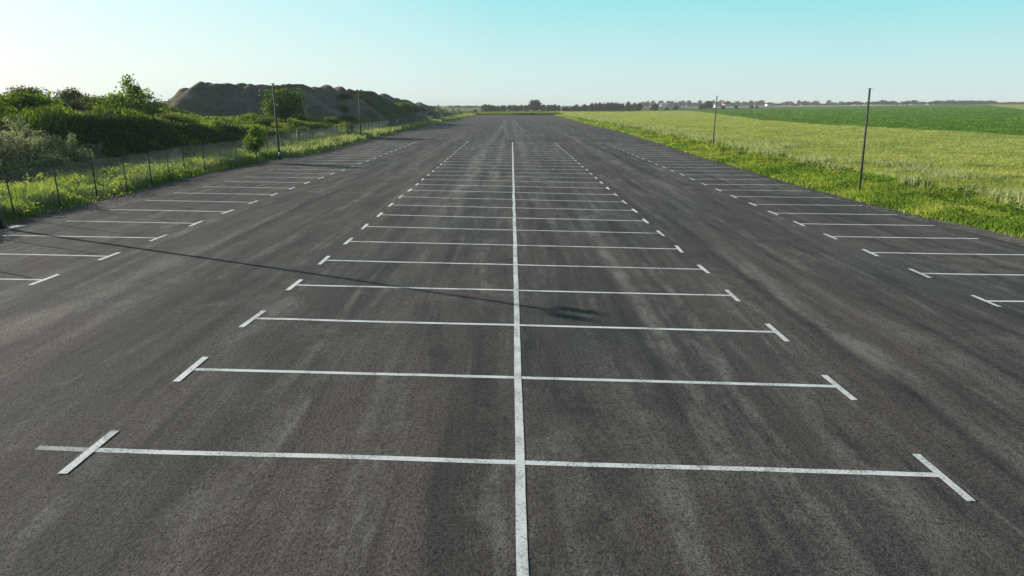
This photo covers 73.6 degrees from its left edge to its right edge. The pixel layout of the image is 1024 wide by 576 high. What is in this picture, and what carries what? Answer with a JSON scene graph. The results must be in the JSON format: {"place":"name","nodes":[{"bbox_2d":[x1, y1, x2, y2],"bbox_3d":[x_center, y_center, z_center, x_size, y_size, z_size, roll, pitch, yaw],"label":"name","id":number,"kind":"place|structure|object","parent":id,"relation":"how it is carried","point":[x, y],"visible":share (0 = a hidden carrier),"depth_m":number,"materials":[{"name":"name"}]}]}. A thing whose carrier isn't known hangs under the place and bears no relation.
{"place":"outdoors","nodes":[
{"label":"outdoors","id":0,"kind":"place"},
{"bbox_2d":[0,101,1015,230],"bbox_3d":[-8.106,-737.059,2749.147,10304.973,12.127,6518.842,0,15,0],"label":"ground","id":1,"kind":"structure","parent":0,"point":[681,108],"depth_m":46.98,"materials":[{"name":"green plant"}]},
{"bbox_2d":[0,215,28,229],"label":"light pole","id":2,"kind":"object","parent":1,"relation":"on","point":[11,227],"visible":0.56,"depth_m":20.70,"materials":[{"name":"grey metal"}]},
{"bbox_2d":[0,126,33,162],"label":"silver bush","id":3,"kind":"object","parent":1,"relation":"on","point":[7,146],"visible":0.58,"depth_m":34.09,"materials":[{"name":"green plant"}]},
{"bbox_2d":[0,135,39,183],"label":"silver bush","id":4,"kind":"object","parent":1,"relation":"on","point":[14,167],"visible":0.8,"depth_m":32.13,"materials":[{"name":"green plant"}]},
{"bbox_2d":[0,113,57,154],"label":"silver bush","id":5,"kind":"object","parent":1,"relation":"on","point":[16,126],"visible":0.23,"depth_m":36.86,"materials":[{"name":"green plant"}]},
{"bbox_2d":[5,84,54,97],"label":"scrub bush","id":6,"kind":"object","parent":1,"relation":"on","point":[31,90],"visible":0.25,"depth_m":84.82,"materials":[{"name":"green plant"}]},
{"bbox_2d":[0,89,72,113],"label":"scrub bush","id":7,"kind":"object","parent":1,"relation":"on","point":[21,100],"visible":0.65,"depth_m":48.41,"materials":[{"name":"green plant"}]},
{"bbox_2d":[0,133,79,182],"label":"silver bush","id":8,"kind":"object","parent":1,"relation":"on","point":[39,160],"visible":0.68,"depth_m":33.48,"materials":[{"name":"green plant"}]},
{"bbox_2d":[2,124,81,172],"bbox_3d":[-25.055,-6.928,35.506,4.723,3.139,3.973,-6,16,-20],"label":"silver bush","id":9,"kind":"object","parent":1,"relation":"on","point":[26,134],"visible":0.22,"depth_m":35.58,"materials":[{"name":"green plant"}]},
{"bbox_2d":[47,97,73,102],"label":"scrub bush","id":10,"kind":"object","parent":1,"relation":"on","point":[61,98],"visible":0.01,"depth_m":62.91,"materials":[{"name":"green plant"}]},
{"bbox_2d":[54,86,86,101],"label":"scrub bush","id":11,"kind":"object","parent":1,"relation":"on","point":[68,93],"visible":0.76,"depth_m":85.33,"materials":[{"name":"green plant"}]},
{"bbox_2d":[37,131,111,173],"bbox_3d":[-23.709,-7.127,36.987,3.424,2.649,3.321,0,15,0],"label":"silver bush","id":12,"kind":"object","parent":1,"relation":"on","point":[85,159],"visible":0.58,"depth_m":36.64,"materials":[{"name":"green plant"}]},
{"bbox_2d":[54,99,95,111],"bbox_3d":[-38.910,-15.625,59.830,4.865,1.751,3.331,-4,15,-14],"label":"scrub bush","id":13,"kind":"object","parent":1,"relation":"on","point":[74,105],"visible":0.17,"depth_m":59.75,"materials":[{"name":"green plant"}]},
{"bbox_2d":[72,95,105,104],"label":"scrub bush","id":14,"kind":"object","parent":1,"relation":"on","point":[85,98],"visible":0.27,"depth_m":80.77,"materials":[{"name":"green plant"}]},
{"bbox_2d":[70,143,121,171],"bbox_3d":[-24.194,-7.357,39.457,2.904,2.099,3.024,-7,16,-24],"label":"silver bush","id":15,"kind":"object","parent":1,"relation":"on","point":[94,147],"visible":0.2,"depth_m":39.41,"materials":[{"name":"green plant"}]},
{"bbox_2d":[5,113,251,161],"bbox_3d":[-25.092,-10.538,47.383,4.023,3.120,31.311,1,15,6],"label":"bramble thicket","id":16,"kind":"object","parent":1,"relation":"on","point":[191,132],"visible":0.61,"depth_m":45.82,"materials":[{"name":"green plant"}]},
{"bbox_2d":[90,73,171,116],"bbox_3d":[-36.008,-17.938,64.872,6.402,4.720,7.089,0,15,0],"label":"bushy tree","id":17,"kind":"object","parent":1,"relation":"on","point":[135,98],"visible":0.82,"depth_m":64.53,"materials":[{"name":"green plant"}]},
{"bbox_2d":[0,138,288,219],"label":"grass","id":18,"kind":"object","parent":1,"relation":"on","point":[51,178],"visible":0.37,"depth_m":29.30,"materials":[{"name":"green plant"}]},
{"bbox_2d":[151,101,169,107],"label":"scrub bush","id":19,"kind":"object","parent":1,"relation":"on","point":[163,104],"visible":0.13,"depth_m":97.02,"materials":[{"name":"green plant"}]},
{"bbox_2d":[153,111,182,122],"bbox_3d":[-27.946,-13.603,55.444,2.543,1.409,3.483,-4,16,-16],"label":"scrub bush","id":20,"kind":"object","parent":1,"relation":"on","point":[167,115],"visible":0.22,"depth_m":55.00,"materials":[{"name":"green plant"}]},
{"bbox_2d":[150,113,204,123],"bbox_3d":[-27.775,-13.665,56.166,4.536,1.403,4.192,5,16,17],"label":"scrub bush","id":21,"kind":"object","parent":1,"relation":"on","point":[186,117],"visible":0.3,"depth_m":55.59,"materials":[{"name":"green plant"}]},
{"bbox_2d":[0,113,445,222],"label":"chain link fence","id":22,"kind":"object","parent":1,"relation":"on","point":[410,120],"visible":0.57,"depth_m":33.04,"materials":[{"name":"metal"}]},
{"bbox_2d":[216,123,238,133],"bbox_3d":[-24.954,-13.899,59.826,2.050,1.160,2.763,-5,16,-20],"label":"scrub bush","id":23,"kind":"object","parent":1,"relation":"on","point":[229,126],"visible":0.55,"depth_m":59.39,"materials":[{"name":"green plant"}]},
{"bbox_2d":[0,113,474,223],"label":"grass strip","id":24,"kind":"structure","parent":1,"relation":"on","point":[268,155],"depth_m":33.54,"materials":[{"name":"green plant"}]},
{"bbox_2d":[2,115,474,225],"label":"gravel shoulder","id":25,"kind":"object","parent":1,"relation":"on","point":[90,201],"visible":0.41,"depth_m":29.90},
{"bbox_2d":[234,125,251,134],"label":"scrub bush","id":26,"kind":"object","parent":1,"relation":"on","point":[241,130],"visible":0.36,"depth_m":61.34,"materials":[{"name":"green plant"}]},
{"bbox_2d":[241,124,267,162],"bbox_3d":[-17.351,-9.699,46.205,1.837,2.732,1.858,0,15,0],"label":"young tree","id":27,"kind":"object","parent":1,"relation":"on","point":[253,143],"visible":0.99,"depth_m":45.89,"materials":[{"name":"green plant"}]},
{"bbox_2d":[253,117,273,125],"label":"scrub bush","id":28,"kind":"object","parent":1,"relation":"on","point":[263,121],"visible":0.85,"depth_m":73.39,"materials":[{"name":"green plant"}]},
{"bbox_2d":[166,81,389,122],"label":"gravel heap","id":29,"kind":"object","parent":1,"relation":"on","point":[208,99],"visible":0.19,"depth_m":106.43,"materials":[{"name":"grey gravel"}]},
{"bbox_2d":[337,93,353,99],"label":"scrub bush","id":30,"kind":"object","parent":29,"relation":"on","point":[344,96],"visible":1,"depth_m":121.61,"materials":[{"name":"green plant"}]},
{"bbox_2d":[271,83,287,159],"bbox_3d":[-16.514,-11.712,48.732,0.848,5.497,1.001,3,15,10],"label":"light pole","id":31,"kind":"object","parent":1,"relation":"on","point":[279,152],"visible":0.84,"depth_m":48.65,"materials":[{"name":"grey metal"}]},
{"bbox_2d":[265,129,294,139],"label":"scrub bush","id":32,"kind":"object","parent":1,"relation":"on","point":[274,134],"visible":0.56,"depth_m":65.50,"materials":[{"name":"green plant"}]},
{"bbox_2d":[258,84,307,122],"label":"round tree","id":33,"kind":"object","parent":1,"relation":"on","point":[286,100],"visible":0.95,"depth_m":84.31,"materials":[{"name":"green plant"}]},
{"bbox_2d":[290,114,307,121],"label":"scrub bush","id":34,"kind":"object","parent":1,"relation":"on","point":[304,118],"visible":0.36,"depth_m":97.29,"materials":[{"name":"green plant"}]},
{"bbox_2d":[293,125,312,134],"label":"scrub bush","id":35,"kind":"object","parent":1,"relation":"on","point":[302,130],"visible":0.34,"depth_m":73.53,"materials":[{"name":"green plant"}]},
{"bbox_2d":[309,124,332,131],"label":"scrub bush","id":36,"kind":"object","parent":1,"relation":"on","point":[314,127],"visible":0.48,"depth_m":83.37,"materials":[{"name":"green plant"}]},
{"bbox_2d":[323,116,341,123],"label":"scrub bush","id":37,"kind":"object","parent":1,"relation":"on","point":[331,120],"visible":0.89,"depth_m":99.26,"materials":[{"name":"green plant"}]},
{"bbox_2d":[338,105,351,110],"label":"scrub bush","id":38,"kind":"object","parent":1,"relation":"on","point":[342,108],"visible":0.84,"depth_m":119.22,"materials":[{"name":"green plant"}]},
{"bbox_2d":[337,114,355,121],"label":"scrub bush","id":39,"kind":"object","parent":1,"relation":"on","point":[348,117],"visible":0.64,"depth_m":111.50,"materials":[{"name":"green plant"}]},
{"bbox_2d":[356,90,361,136],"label":"light pole","id":40,"kind":"object","parent":1,"relation":"on","point":[359,111],"visible":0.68,"depth_m":77.88,"materials":[{"name":"grey metal"}]},
{"bbox_2d":[269,113,475,155],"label":"dry grass","id":41,"kind":"structure","parent":1,"relation":"on","point":[293,149],"depth_m":71.08,"materials":[{"name":"plant"}]},
{"bbox_2d":[347,89,418,122],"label":"earth mound","id":42,"kind":"object","parent":1,"relation":"on","point":[386,108],"visible":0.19,"depth_m":136.91,"materials":[{"name":"green plant"}]},
{"bbox_2d":[379,93,452,117],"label":"dirt heap","id":43,"kind":"object","parent":1,"relation":"on","point":[430,109],"visible":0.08,"depth_m":188.10,"materials":[{"name":"brown soil"}]},
{"bbox_2d":[394,102,414,110],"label":"scrub bush","id":44,"kind":"object","parent":43,"relation":"on","point":[406,107],"visible":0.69,"depth_m":166.91,"materials":[{"name":"green plant"}]},
{"bbox_2d":[434,105,446,114],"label":"silver bush","id":45,"kind":"object","parent":1,"relation":"on","point":[438,110],"visible":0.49,"depth_m":204.65,"materials":[{"name":"green plant"}]},
{"bbox_2d":[480,104,490,111],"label":"hedge tree","id":46,"kind":"object","parent":1,"relation":"on","point":[486,107],"visible":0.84,"depth_m":419.80,"materials":[{"name":"green plant"}]},
{"bbox_2d":[491,106,500,111],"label":"hedge tree","id":47,"kind":"object","parent":1,"relation":"on","point":[497,108],"visible":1,"depth_m":423.78,"materials":[{"name":"green plant"}]},
{"bbox_2d":[500,105,506,111],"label":"hedge tree","id":48,"kind":"object","parent":1,"relation":"on","point":[503,108],"visible":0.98,"depth_m":434.70,"materials":[{"name":"green plant"}]},
{"bbox_2d":[510,105,522,110],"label":"hedge tree","id":49,"kind":"object","parent":1,"relation":"on","point":[515,108],"visible":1,"depth_m":444.74,"materials":[{"name":"green plant"}]},
{"bbox_2d":[527,99,542,111],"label":"round tree","id":50,"kind":"object","parent":1,"relation":"on","point":[534,105],"visible":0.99,"depth_m":412.38,"materials":[{"name":"green plant"}]},
{"bbox_2d":[580,104,588,110],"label":"hedge tree","id":51,"kind":"object","parent":1,"relation":"on","point":[583,107],"visible":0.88,"depth_m":422.72,"materials":[{"name":"green plant"}]},
{"bbox_2d":[596,102,602,111],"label":"hedge tree","id":52,"kind":"object","parent":1,"relation":"on","point":[599,107],"visible":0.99,"depth_m":431.29,"materials":[{"name":"green plant"}]},
{"bbox_2d":[604,102,611,111],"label":"hedge tree","id":53,"kind":"object","parent":1,"relation":"on","point":[607,106],"visible":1,"depth_m":428.05,"materials":[{"name":"green plant"}]},
{"bbox_2d":[611,102,620,110],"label":"hedge tree","id":54,"kind":"object","parent":1,"relation":"on","point":[616,106],"visible":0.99,"depth_m":427.17,"materials":[{"name":"green plant"}]},
{"bbox_2d":[624,101,631,110],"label":"hedge tree","id":55,"kind":"object","parent":1,"relation":"on","point":[628,105],"visible":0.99,"depth_m":416.68,"materials":[{"name":"green plant"}]},
{"bbox_2d":[635,102,643,110],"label":"hedge tree","id":56,"kind":"object","parent":1,"relation":"on","point":[639,107],"visible":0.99,"depth_m":417.77,"materials":[{"name":"green plant"}]},
{"bbox_2d":[650,104,658,109],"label":"field bush","id":57,"kind":"object","parent":1,"relation":"on","point":[654,107],"visible":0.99,"depth_m":428.79,"materials":[{"name":"green plant"}]},
{"bbox_2d":[659,103,681,106],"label":"farmhouse","id":58,"kind":"object","parent":1,"relation":"on","point":[669,104],"visible":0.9,"depth_m":875.25,"materials":[{"name":"white glass"}]},
{"bbox_2d":[704,101,713,108],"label":"field bush","id":59,"kind":"object","parent":1,"relation":"on","point":[708,105],"visible":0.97,"depth_m":478.06,"materials":[{"name":"green plant"}]},
{"bbox_2d":[713,97,716,143],"bbox_3d":[19.186,-15.495,64.732,0.220,5.141,0.104,0,15,0],"label":"steel pole","id":60,"kind":"object","parent":1,"relation":"on","point":[715,120],"visible":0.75,"depth_m":64.64,"materials":[{"name":"grey metal"}]},
{"bbox_2d":[721,101,730,106],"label":"farmhouse","id":61,"kind":"object","parent":1,"relation":"on","point":[726,103],"visible":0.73,"depth_m":657.27,"materials":[{"name":"white tile"}]},
{"bbox_2d":[554,114,1023,239],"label":"verge grass","id":62,"kind":"structure","parent":1,"relation":"on","point":[1004,220],"depth_m":33.49,"materials":[{"name":"green plant"}]},
{"bbox_2d":[603,123,1022,222],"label":"yellow wildflowers","id":63,"kind":"object","parent":62,"relation":"on","point":[744,157],"visible":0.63,"depth_m":49.96,"materials":[{"name":"yellow plant"}]},
{"bbox_2d":[559,113,1023,208],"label":"pale grass plumes","id":64,"kind":"object","parent":1,"relation":"on","point":[999,194],"depth_m":42.92,"materials":[{"name":"beige plant"}]},
{"bbox_2d":[858,88,871,190],"bbox_3d":[16.821,-6.849,32.673,0.220,5.181,0.104,-2,15,0],"label":"steel pole","id":65,"kind":"object","parent":1,"relation":"on","point":[864,141],"visible":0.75,"depth_m":32.57,"materials":[{"name":"grey metal"}]},
{"bbox_2d":[0,115,1023,575],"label":"parking lot","id":66,"kind":"structure","parent":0,"point":[92,349],"depth_m":10.32,"materials":[{"name":"grey asphalt"}]},
{"bbox_2d":[0,274,59,284],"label":"parking line","id":67,"kind":"object","parent":66,"relation":"on","point":[40,280],"visible":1,"depth_m":14.89,"materials":[{"name":"paint"}]},
{"bbox_2d":[8,252,120,259],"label":"parking line","id":68,"kind":"object","parent":66,"relation":"on","point":[104,257],"visible":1,"depth_m":17.31,"materials":[{"name":"paint"}]},
{"bbox_2d":[3,235,165,240],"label":"parking line","id":69,"kind":"object","parent":66,"relation":"on","point":[93,236],"visible":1,"depth_m":19.71,"materials":[{"name":"paint"}]},
{"bbox_2d":[84,221,201,225],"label":"parking line","id":70,"kind":"object","parent":66,"relation":"on","point":[141,222],"visible":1,"depth_m":22.14,"materials":[{"name":"paint"}]},
{"bbox_2d":[110,209,231,213],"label":"parking line","id":71,"kind":"object","parent":66,"relation":"on","point":[177,210],"visible":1,"depth_m":24.58,"materials":[{"name":"paint"}]},
{"bbox_2d":[148,200,255,203],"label":"parking line","id":72,"kind":"object","parent":66,"relation":"on","point":[205,201],"visible":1,"depth_m":26.97,"materials":[{"name":"paint"}]},
{"bbox_2d":[34,430,974,500],"bbox_3d":[-0.200,1.973,7.715,10.290,0.354,1.004,0,15,0],"label":"parking line","id":73,"kind":"object","parent":66,"relation":"on","point":[94,447],"visible":1,"depth_m":7.74,"materials":[{"name":"paint"}]},
{"bbox_2d":[0,127,1023,249],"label":"loose stones","id":74,"kind":"object","parent":66,"relation":"on","point":[671,150],"visible":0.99,"depth_m":36.35,"materials":[{"name":"grey gravel"}]},
{"bbox_2d":[427,174,596,178],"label":"parking line","id":75,"kind":"object","parent":66,"relation":"on","point":[511,176],"visible":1,"depth_m":39.12,"materials":[{"name":"paint"}]},
{"bbox_2d":[376,212,648,222],"bbox_3d":[0.029,-2.527,24.613,9.667,0.238,1.006,0,15,0],"label":"parking line","id":76,"kind":"object","parent":66,"relation":"on","point":[378,215],"visible":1,"depth_m":24.62,"materials":[{"name":"paint"}]},
{"bbox_2d":[398,195,626,203],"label":"parking line","id":77,"kind":"object","parent":66,"relation":"on","point":[520,199],"visible":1,"depth_m":29.47,"materials":[{"name":"paint"}]},
{"bbox_2d":[416,183,608,188],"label":"parking line","id":78,"kind":"object","parent":66,"relation":"on","point":[517,186],"visible":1,"depth_m":34.29,"materials":[{"name":"paint"}]},
{"bbox_2d":[422,178,602,183],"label":"parking line","id":79,"kind":"object","parent":66,"relation":"on","point":[530,181],"visible":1,"depth_m":36.72,"materials":[{"name":"paint"}]},
{"bbox_2d":[286,279,739,300],"bbox_3d":[0.049,0.043,14.962,9.690,0.258,0.949,0,15,0],"label":"parking line","id":80,"kind":"object","parent":66,"relation":"on","point":[296,283],"visible":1,"depth_m":14.96,"materials":[{"name":"paint"}]},
{"bbox_2d":[361,224,664,235],"bbox_3d":[0.028,-1.887,22.217,9.726,0.238,1.020,0,15,0],"label":"parking line","id":81,"kind":"object","parent":66,"relation":"on","point":[365,225],"visible":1,"depth_m":22.23,"materials":[{"name":"paint"}]},
{"bbox_2d":[389,203,636,211],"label":"parking line","id":82,"kind":"object","parent":66,"relation":"on","point":[509,207],"visible":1,"depth_m":27.05,"materials":[{"name":"paint"}]},
{"bbox_2d":[408,189,617,195],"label":"parking line","id":83,"kind":"object","parent":66,"relation":"on","point":[521,192],"visible":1,"depth_m":31.89,"materials":[{"name":"paint"}]},
{"bbox_2d":[344,238,682,251],"bbox_3d":[0.069,-1.246,19.815,9.707,0.237,1.016,0,15,0],"label":"parking line","id":84,"kind":"object","parent":66,"relation":"on","point":[676,246],"visible":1,"depth_m":19.82,"materials":[{"name":"paint"}]},
{"bbox_2d":[239,310,788,340],"bbox_3d":[0.058,0.684,12.545,9.732,0.278,1.034,0,15,0],"label":"parking line","id":85,"kind":"object","parent":66,"relation":"on","point":[771,327],"visible":1,"depth_m":12.58,"materials":[{"name":"paint"}]},
{"bbox_2d":[318,256,709,272],"bbox_3d":[0.057,-0.596,17.368,9.747,0.246,0.999,0,15,0],"label":"parking line","id":86,"kind":"object","parent":66,"relation":"on","point":[327,257],"visible":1,"depth_m":17.37,"materials":[{"name":"paint"}]},
{"bbox_2d":[174,357,856,399],"bbox_3d":[0.075,1.329,10.125,9.704,0.313,0.994,0,15,0],"label":"parking line","id":87,"kind":"object","parent":66,"relation":"on","point":[184,374],"visible":1,"depth_m":10.14,"materials":[{"name":"paint"}]},
{"bbox_2d":[512,142,528,575],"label":"painted centre line","id":88,"kind":"object","parent":66,"relation":"on","point":[521,545],"visible":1,"depth_m":8.32,"materials":[{"name":"paint"}]},
{"bbox_2d":[731,195,832,197],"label":"parking line","id":89,"kind":"object","parent":66,"relation":"on","point":[751,196],"visible":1,"depth_m":31.87,"materials":[{"name":"paint"}]},
{"bbox_2d":[750,203,862,205],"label":"parking line","id":90,"kind":"object","parent":66,"relation":"on","point":[786,204],"visible":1,"depth_m":29.44,"materials":[{"name":"paint"}]},
{"bbox_2d":[768,211,888,214],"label":"parking line","id":91,"kind":"object","parent":66,"relation":"on","point":[816,213],"visible":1,"depth_m":27.05,"materials":[{"name":"paint"}]},
{"bbox_2d":[793,221,934,225],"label":"parking line","id":92,"kind":"object","parent":66,"relation":"on","point":[861,224],"visible":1,"depth_m":24.61,"materials":[{"name":"paint"}]},
{"bbox_2d":[825,234,977,238],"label":"parking line","id":93,"kind":"object","parent":66,"relation":"on","point":[894,237],"visible":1,"depth_m":22.21,"materials":[{"name":"paint"}]},
{"bbox_2d":[862,249,1023,255],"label":"parking line","id":94,"kind":"object","parent":66,"relation":"on","point":[938,253],"visible":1,"depth_m":19.80,"materials":[{"name":"paint"}]},
{"bbox_2d":[910,269,1020,277],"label":"parking line","id":95,"kind":"object","parent":66,"relation":"on","point":[923,274],"visible":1,"depth_m":17.36,"materials":[{"name":"paint"}]},
{"bbox_2d":[971,295,1023,306],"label":"parking line","id":96,"kind":"object","parent":66,"relation":"on","point":[989,301],"visible":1,"depth_m":14.93,"materials":[{"name":"paint"}]},
{"bbox_2d":[0,0,1023,104],"label":"sky","id":97,"kind":"structure","parent":0,"point":[427,52],"materials":[{"name":"blue"}]},
{"bbox_2d":[471,111,564,114],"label":"end grass","id":98,"kind":"structure","parent":0,"point":[515,113],"depth_m":280.85,"materials":[{"name":"green plant"}]},
{"bbox_2d":[441,108,652,110],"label":"meadow","id":99,"kind":"structure","parent":0,"point":[464,109],"depth_m":617.97,"materials":[{"name":"green plant"}]},
{"bbox_2d":[552,110,1023,194],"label":"barley field","id":100,"kind":"structure","parent":0,"point":[876,145],"depth_m":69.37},
{"bbox_2d":[564,118,1023,245],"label":"gravel shoulder","id":101,"kind":"object","parent":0,"point":[1002,236],"visible":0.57,"depth_m":25.82},
{"bbox_2d":[712,105,905,107],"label":"stubble field","id":102,"kind":"structure","parent":0,"point":[818,106],"depth_m":586.62,"materials":[{"name":"plant"}]},
{"bbox_2d":[684,105,1023,135],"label":"beet field","id":103,"kind":"structure","parent":0,"point":[866,107],"depth_m":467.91,"materials":[{"name":"green plant"}]},
{"bbox_2d":[978,104,1023,109],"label":"ripe field","id":104,"kind":"structure","parent":0,"point":[1018,106],"depth_m":440.86,"materials":[{"name":"yellow plant"}]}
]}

